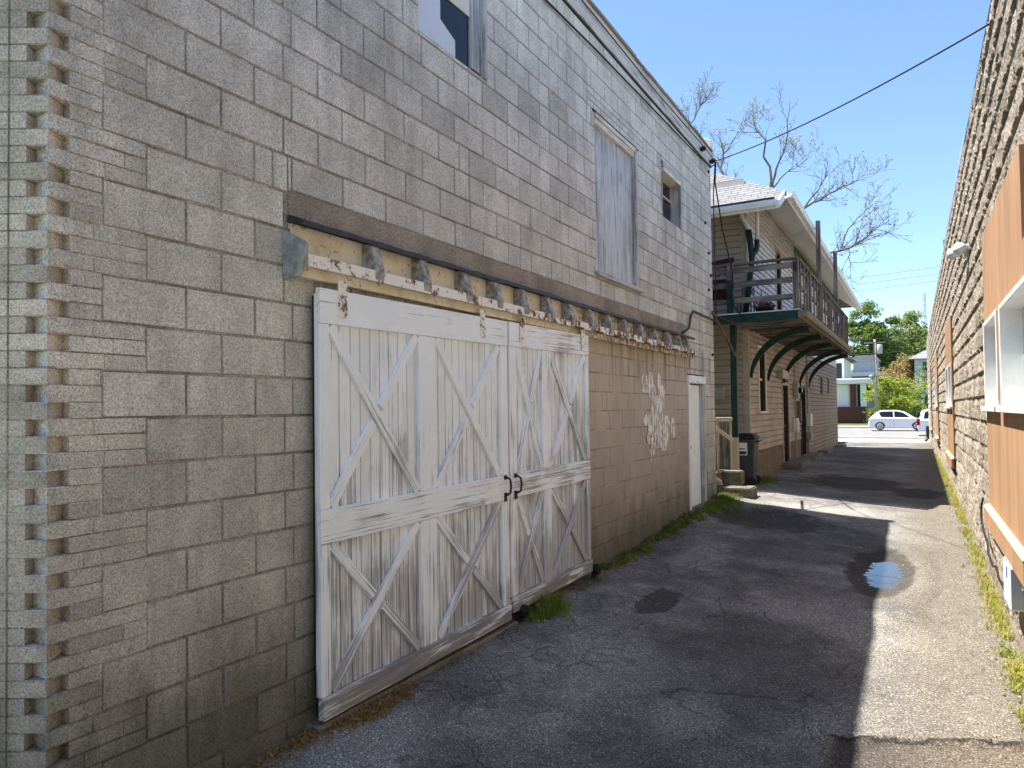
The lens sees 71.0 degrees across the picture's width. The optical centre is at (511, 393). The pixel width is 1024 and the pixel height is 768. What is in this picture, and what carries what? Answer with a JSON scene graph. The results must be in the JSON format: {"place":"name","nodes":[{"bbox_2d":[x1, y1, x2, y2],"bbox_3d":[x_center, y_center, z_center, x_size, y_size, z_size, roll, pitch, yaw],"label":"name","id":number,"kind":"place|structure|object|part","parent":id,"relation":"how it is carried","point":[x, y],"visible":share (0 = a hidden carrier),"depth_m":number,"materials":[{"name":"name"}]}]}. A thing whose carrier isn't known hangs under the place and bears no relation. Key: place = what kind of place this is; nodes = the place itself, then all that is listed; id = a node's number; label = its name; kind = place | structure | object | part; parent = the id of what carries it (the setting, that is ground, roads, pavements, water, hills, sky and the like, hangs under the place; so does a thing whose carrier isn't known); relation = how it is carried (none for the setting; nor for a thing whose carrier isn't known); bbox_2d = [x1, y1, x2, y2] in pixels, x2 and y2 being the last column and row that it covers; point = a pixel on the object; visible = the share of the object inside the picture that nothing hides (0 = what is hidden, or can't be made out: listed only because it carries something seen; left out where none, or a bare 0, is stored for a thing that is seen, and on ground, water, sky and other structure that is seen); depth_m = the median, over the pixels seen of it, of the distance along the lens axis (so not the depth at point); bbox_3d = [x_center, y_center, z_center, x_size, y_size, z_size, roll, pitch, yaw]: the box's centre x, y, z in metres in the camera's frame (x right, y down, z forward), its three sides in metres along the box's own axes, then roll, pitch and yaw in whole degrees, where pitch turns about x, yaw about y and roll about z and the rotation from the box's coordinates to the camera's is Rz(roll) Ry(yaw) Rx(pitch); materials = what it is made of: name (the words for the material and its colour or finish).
{"place":"outdoors","nodes":[
{"label":"outdoors","id":0,"kind":"place"},
{"bbox_2d":[240,442,1023,767],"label":"alley asphalt","id":1,"kind":"structure","parent":0,"point":[754,572],"depth_m":5.39,"materials":[{"name":"grey asphalt"}]},
{"bbox_2d":[436,576,606,675],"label":"verge grass","id":2,"kind":"structure","parent":1,"relation":"on","point":[584,586],"depth_m":6.02,"materials":[{"name":"green plant"}]},
{"bbox_2d":[528,588,575,623],"bbox_3d":[0.318,1.838,6.341,0.426,0.236,0.756,-2,-2,30],"label":"weed clump","id":3,"kind":"object","parent":1,"relation":"on","point":[550,605],"visible":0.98,"depth_m":6.29,"materials":[{"name":"green plant"}]},
{"bbox_2d":[242,489,1023,767],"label":"dead weeds","id":4,"kind":"object","parent":1,"relation":"on","point":[366,712],"visible":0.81,"depth_m":4.24,"materials":[{"name":"brown plant"}]},
{"bbox_2d":[276,500,1020,767],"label":"loose grit","id":5,"kind":"object","parent":1,"relation":"on","point":[416,758],"visible":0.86,"depth_m":4.83,"materials":[{"name":"gravel"}]},
{"bbox_2d":[661,491,765,535],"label":"verge grass","id":6,"kind":"structure","parent":1,"relation":"on","point":[731,501],"depth_m":11.50,"materials":[{"name":"green plant"}]},
{"bbox_2d":[716,484,756,498],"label":"step slab","id":7,"kind":"structure","parent":1,"relation":"on","point":[747,491],"depth_m":12.72,"materials":[{"name":"concrete"}]},
{"bbox_2d":[722,470,744,485],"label":"step block","id":8,"kind":"structure","parent":7,"relation":"on","point":[734,477],"depth_m":13.13,"materials":[{"name":"concrete"}]},
{"bbox_2d":[739,433,762,485],"bbox_3d":[4.783,1.329,14.572,0.543,1.050,0.528,-2,-2,30],"label":"trash bin","id":9,"kind":"object","parent":1,"relation":"on","point":[748,452],"visible":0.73,"depth_m":14.37,"materials":[{"name":"grey plastic"}]},
{"bbox_2d":[783,459,810,468],"bbox_3d":[7.761,1.991,19.540,0.488,0.330,1.700,-2,-2,30],"label":"door step","id":10,"kind":"object","parent":1,"relation":"on","point":[798,463],"depth_m":18.95,"materials":[{"name":"concrete"}]},
{"bbox_2d":[801,452,821,460],"bbox_3d":[9.431,2.048,22.558,0.408,0.320,1.800,-2,-2,30],"label":"door step","id":11,"kind":"object","parent":1,"relation":"on","point":[814,456],"depth_m":21.89,"materials":[{"name":"concrete"}]},
{"bbox_2d":[601,468,1023,718],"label":"broadleaf weeds","id":12,"kind":"object","parent":1,"relation":"on","point":[625,555],"visible":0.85,"depth_m":8.85,"materials":[{"name":"green plant"}]},
{"bbox_2d":[818,448,832,452],"bbox_3d":[11.423,2.199,26.140,0.328,0.340,1.600,-2,-2,30],"label":"door step","id":13,"kind":"object","parent":1,"relation":"on","point":[826,450],"depth_m":25.70,"materials":[{"name":"concrete"}]},
{"bbox_2d":[835,444,846,447],"bbox_3d":[14.240,2.414,31.092,0.328,0.420,1.600,-2,-2,30],"label":"door step","id":14,"kind":"object","parent":1,"relation":"on","point":[840,445],"depth_m":30.47,"materials":[{"name":"concrete"}]},
{"bbox_2d":[932,453,1023,738],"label":"verge grass","id":15,"kind":"structure","parent":1,"relation":"on","point":[1019,664],"depth_m":6.96,"materials":[{"name":"green plant"}]},
{"bbox_2d":[757,473,780,485],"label":"verge grass","id":16,"kind":"structure","parent":0,"point":[765,480],"depth_m":15.07,"materials":[{"name":"green plant"}]},
{"bbox_2d":[592,0,990,370],"label":"sky","id":17,"kind":"structure","parent":0,"point":[827,54],"materials":[{"name":"blue"}]},
{"bbox_2d":[838,426,868,426],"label":"pavement","id":18,"kind":"structure","parent":0,"point":[853,426],"depth_m":66.54,"materials":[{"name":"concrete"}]},
{"bbox_2d":[836,356,872,422],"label":"porch house","id":19,"kind":"structure","parent":0,"point":[849,410],"depth_m":76.55,"materials":[{"name":"white"}]},
{"bbox_2d":[836,363,841,378],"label":"window","id":20,"kind":"structure","parent":19,"relation":"in","point":[839,365],"depth_m":80.37,"materials":[{"name":"clear glass"}]},
{"bbox_2d":[838,428,925,436],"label":"street","id":21,"kind":"structure","parent":0,"point":[876,432],"depth_m":55.34,"materials":[{"name":"grey asphalt"}]},
{"bbox_2d":[868,410,916,429],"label":"hatchback car","id":22,"kind":"object","parent":21,"relation":"on","point":[881,420],"visible":0.73,"depth_m":57.66,"materials":[{"name":"white paint"}]},
{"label":"side window","id":23,"kind":"part","parent":22,"relation":"part of","materials":[{"name":"black glass"}]},
{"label":"side window","id":24,"kind":"part","parent":22,"relation":"part of","materials":[{"name":"black glass"}]},
{"bbox_2d":[915,409,928,430],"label":"pickup truck","id":25,"kind":"object","parent":21,"relation":"on","point":[922,421],"visible":0.09,"depth_m":49.58,"materials":[{"name":"white paint"}]},
{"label":"side window","id":26,"kind":"part","parent":25,"relation":"part of","materials":[{"name":"black glass"}]},
{"bbox_2d":[838,416,928,443],"bbox_3d":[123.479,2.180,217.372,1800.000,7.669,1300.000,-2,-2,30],"label":"ground","id":27,"kind":"structure","parent":0,"point":[852,424],"depth_m":71.33,"materials":[{"name":"green plant"}]},
{"bbox_2d":[0,0,736,767],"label":"block garage","id":28,"kind":"structure","parent":27,"relation":"on","point":[356,354],"depth_m":4.16,"materials":[{"name":"concrete"}]},
{"bbox_2d":[312,280,528,721],"bbox_3d":[-0.503,0.670,5.151,0.142,2.685,2.411,-2,-2,30],"label":"sliding door","id":29,"kind":"structure","parent":28,"relation":"in","point":[411,494],"depth_m":4.78,"materials":[{"name":"white wood"}]},
{"bbox_2d":[418,0,487,79],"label":"window","id":30,"kind":"structure","parent":28,"relation":"in","point":[459,27],"depth_m":5.79,"materials":[{"name":"grey wood"}]},
{"bbox_2d":[507,317,601,612],"bbox_3d":[0.431,0.666,6.806,0.150,2.670,1.811,-2,-2,30],"label":"sliding door","id":31,"kind":"structure","parent":28,"relation":"in","point":[548,380],"depth_m":6.62,"materials":[{"name":"white wood"}]},
{"bbox_2d":[592,108,643,292],"bbox_3d":[1.226,-2.238,8.653,0.215,1.869,1.490,-2,-2,30],"label":"loft door","id":32,"kind":"structure","parent":28,"relation":"in","point":[616,180],"depth_m":8.66,"materials":[{"name":"grey wood"}]},
{"bbox_2d":[545,0,715,166],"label":"overhead cable","id":33,"kind":"object","parent":28,"relation":"attached to","point":[592,46],"visible":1,"depth_m":8.65,"materials":[{"name":"black rubber"}]},
{"bbox_2d":[581,0,714,160],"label":"overhead cable","id":34,"kind":"object","parent":28,"relation":"attached to","point":[642,74],"visible":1,"depth_m":9.26,"materials":[{"name":"black rubber"}]},
{"bbox_2d":[661,161,682,229],"bbox_3d":[2.266,-2.907,10.610,0.242,0.786,0.976,-2,-2,30],"label":"small window","id":35,"kind":"structure","parent":28,"relation":"in","point":[671,183],"depth_m":10.91,"materials":[{"name":"grey wood"}]},
{"bbox_2d":[687,375,706,510],"bbox_3d":[2.908,0.855,11.463,0.220,2.275,1.010,-2,-2,30],"label":"passage door","id":36,"kind":"structure","parent":28,"relation":"in","point":[695,392],"depth_m":11.61,"materials":[{"name":"white paint"}]},
{"bbox_2d":[713,163,716,316],"bbox_3d":[3.539,-2.653,12.492,0.024,2.722,0.174,-1,-1,3],"label":"service drop","id":37,"kind":"object","parent":28,"relation":"attached to","point":[714,241],"visible":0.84,"depth_m":12.56,"materials":[{"name":"black rubber"}]},
{"bbox_2d":[715,162,745,320],"bbox_3d":[3.950,-2.713,13.216,0.271,2.580,1.823,-2,-2,30],"label":"service drop","id":38,"kind":"object","parent":28,"relation":"attached to","point":[726,245],"visible":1,"depth_m":13.35,"materials":[{"name":"black rubber"}]},
{"bbox_2d":[716,23,989,160],"bbox_3d":[3.843,-3.628,9.352,0.018,0.985,6.193,-1,-1,-6],"label":"overhead cable","id":39,"kind":"object","parent":28,"relation":"attached to","point":[957,42],"visible":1,"depth_m":7.83,"materials":[{"name":"black rubber"}]},
{"bbox_2d":[710,172,861,475],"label":"clapboard house","id":40,"kind":"structure","parent":27,"relation":"on","point":[775,388],"depth_m":16.56,"materials":[{"name":"wood"}]},
{"bbox_2d":[712,257,734,299],"bbox_3d":[4.274,-2.188,14.855,0.579,1.289,0.486,-2,-2,30],"label":"garden chair","id":41,"kind":"object","parent":40,"relation":"on","point":[721,294],"visible":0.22,"depth_m":14.99,"materials":[{"name":"red paint"}]},
{"bbox_2d":[737,286,754,312],"bbox_3d":[4.857,-1.924,14.907,0.302,0.749,0.360,-2,-2,30],"label":"side chair","id":42,"kind":"object","parent":40,"relation":"on","point":[752,289],"visible":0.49,"depth_m":14.99,"materials":[{"name":"black metal"}]},
{"bbox_2d":[717,316,786,326],"bbox_3d":[4.428,-1.313,13.168,2.146,0.167,0.024,0,-2,-37],"label":"service drop","id":43,"kind":"object","parent":40,"relation":"attached to","point":[750,325],"visible":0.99,"depth_m":13.06,"materials":[{"name":"black rubber"}]},
{"bbox_2d":[756,345,768,412],"bbox_3d":[5.799,-0.331,16.772,0.180,1.570,0.980,-2,-2,30],"label":"window","id":44,"kind":"structure","parent":40,"relation":"in","point":[762,374],"depth_m":17.10,"materials":[{"name":"black glass"}]},
{"bbox_2d":[754,291,775,311],"bbox_3d":[4.975,-1.810,14.164,0.419,0.480,0.402,-2,-2,30],"label":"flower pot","id":45,"kind":"object","parent":40,"relation":"on","point":[765,306],"visible":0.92,"depth_m":14.04,"materials":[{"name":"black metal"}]},
{"bbox_2d":[775,246,782,309],"bbox_3d":[7.021,-2.677,19.062,0.154,2.300,0.900,-2,-2,30],"label":"balcony door","id":46,"kind":"structure","parent":40,"relation":"in","point":[779,306],"depth_m":19.37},
{"bbox_2d":[781,382,790,462],"bbox_3d":[7.385,0.778,19.601,0.214,2.190,1.100,-2,-2,30],"label":"door","id":47,"kind":"structure","parent":40,"relation":"in","point":[785,386],"depth_m":19.97,"materials":[{"name":"brown wood"}]},
{"bbox_2d":[799,385,806,455],"bbox_3d":[9.016,0.826,22.470,0.214,2.190,1.100,-2,-2,30],"label":"door","id":48,"kind":"structure","parent":40,"relation":"in","point":[802,395],"depth_m":22.84,"materials":[{"name":"brown wood"}]},
{"bbox_2d":[819,375,822,393],"bbox_3d":[11.490,-0.346,26.807,0.170,0.700,0.630,-2,-2,30],"label":"small window","id":49,"kind":"structure","parent":40,"relation":"in","point":[821,381],"depth_m":26.95,"materials":[{"name":"glass"}]},
{"bbox_2d":[826,377,829,393],"bbox_3d":[12.613,-0.337,28.785,0.170,0.650,0.580,-2,-2,30],"label":"small window","id":50,"kind":"structure","parent":40,"relation":"in","point":[827,378],"depth_m":28.69,"materials":[{"name":"glass"}]},
{"bbox_2d":[676,63,920,297],"bbox_3d":[13.307,-8.280,36.482,4.220,21.712,15.231,0,-1,-21],"label":"budding tree","id":51,"kind":"object","parent":27,"relation":"on","point":[806,205],"visible":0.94,"depth_m":33.97,"materials":[{"name":"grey plant"}]},
{"bbox_2d":[851,355,881,371],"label":"house","id":52,"kind":"structure","parent":27,"relation":"on","point":[864,363],"depth_m":106.94,"materials":[{"name":"blue"}]},
{"bbox_2d":[862,407,874,423],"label":"hedge","id":53,"kind":"object","parent":27,"relation":"on","point":[870,413],"visible":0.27,"depth_m":73.13,"materials":[{"name":"green plant"}]},
{"bbox_2d":[864,339,884,412],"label":"utility pole","id":54,"kind":"object","parent":27,"relation":"on","point":[879,349],"visible":0.93,"depth_m":69.56,"materials":[{"name":"grey wood"}]},
{"bbox_2d":[836,350,921,355],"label":"pole wire","id":55,"kind":"object","parent":54,"relation":"attached to","point":[884,352],"visible":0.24,"depth_m":69.03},
{"bbox_2d":[856,338,922,343],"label":"pole wire","id":56,"kind":"object","parent":54,"relation":"attached to","point":[886,341],"visible":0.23,"depth_m":69.02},
{"bbox_2d":[855,334,927,340],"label":"pole wire","id":57,"kind":"object","parent":54,"relation":"attached to","point":[892,337],"visible":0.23,"depth_m":68.71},
{"bbox_2d":[838,427,925,438],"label":"kerb","id":58,"kind":"structure","parent":27,"relation":"on","point":[879,437],"depth_m":45.05,"materials":[{"name":"concrete"}]},
{"bbox_2d":[851,371,915,414],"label":"long building","id":59,"kind":"structure","parent":27,"relation":"on","point":[854,375],"depth_m":94.88,"materials":[{"name":"white"}]},
{"bbox_2d":[848,299,926,371],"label":"maple tree","id":60,"kind":"object","parent":27,"relation":"on","point":[866,329],"visible":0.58,"depth_m":110.35,"materials":[{"name":"green plant"}]},
{"bbox_2d":[860,375,927,417],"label":"yellow bush","id":61,"kind":"object","parent":27,"relation":"on","point":[902,393],"visible":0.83,"depth_m":70.14,"materials":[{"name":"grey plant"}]},
{"bbox_2d":[877,353,914,398],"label":"bronze shrub","id":62,"kind":"object","parent":27,"relation":"on","point":[904,367],"visible":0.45,"depth_m":86.43,"materials":[{"name":"brown plant"}]},
{"bbox_2d":[887,309,928,366],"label":"maple tree","id":63,"kind":"object","parent":27,"relation":"on","point":[909,323],"visible":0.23,"depth_m":118.24,"materials":[{"name":"green plant"}]},
{"bbox_2d":[899,391,927,417],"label":"dark bush","id":64,"kind":"object","parent":27,"relation":"on","point":[921,398],"visible":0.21,"depth_m":71.25,"materials":[{"name":"green plant"}]},
{"bbox_2d":[910,363,927,403],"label":"young tree","id":65,"kind":"object","parent":27,"relation":"on","point":[923,376],"visible":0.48,"depth_m":76.30,"materials":[{"name":"green plant"}]},
{"bbox_2d":[923,293,926,325],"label":"lattice mast","id":66,"kind":"object","parent":27,"relation":"on","point":[924,299],"visible":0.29,"depth_m":130.18,"materials":[{"name":"grey metal"}]},
{"bbox_2d":[924,0,1023,662],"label":"stone building","id":67,"kind":"structure","parent":27,"relation":"on","point":[975,378],"depth_m":7.05,"materials":[{"name":"concrete"}]},
{"bbox_2d":[838,438,929,442],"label":"pavement","id":68,"kind":"structure","parent":0,"point":[876,440],"depth_m":42.01,"materials":[{"name":"concrete"}]},
{"bbox_2d":[908,349,928,413],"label":"gabled house","id":69,"kind":"structure","parent":0,"point":[920,359],"depth_m":82.62,"materials":[{"name":"white"}]},
{"bbox_2d":[923,362,928,404],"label":"window","id":70,"kind":"structure","parent":69,"relation":"in","point":[924,363],"depth_m":82.32,"materials":[{"name":"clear glass"}]},
{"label":"side yard","id":71,"kind":"structure","parent":0,"visible":0},
{"bbox_2d":[715,417,733,484],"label":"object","id":72,"kind":"structure","parent":71,"relation":"on","point":[723,429],"depth_m":13.80,"materials":[{"name":"brown wood"}]}
]}

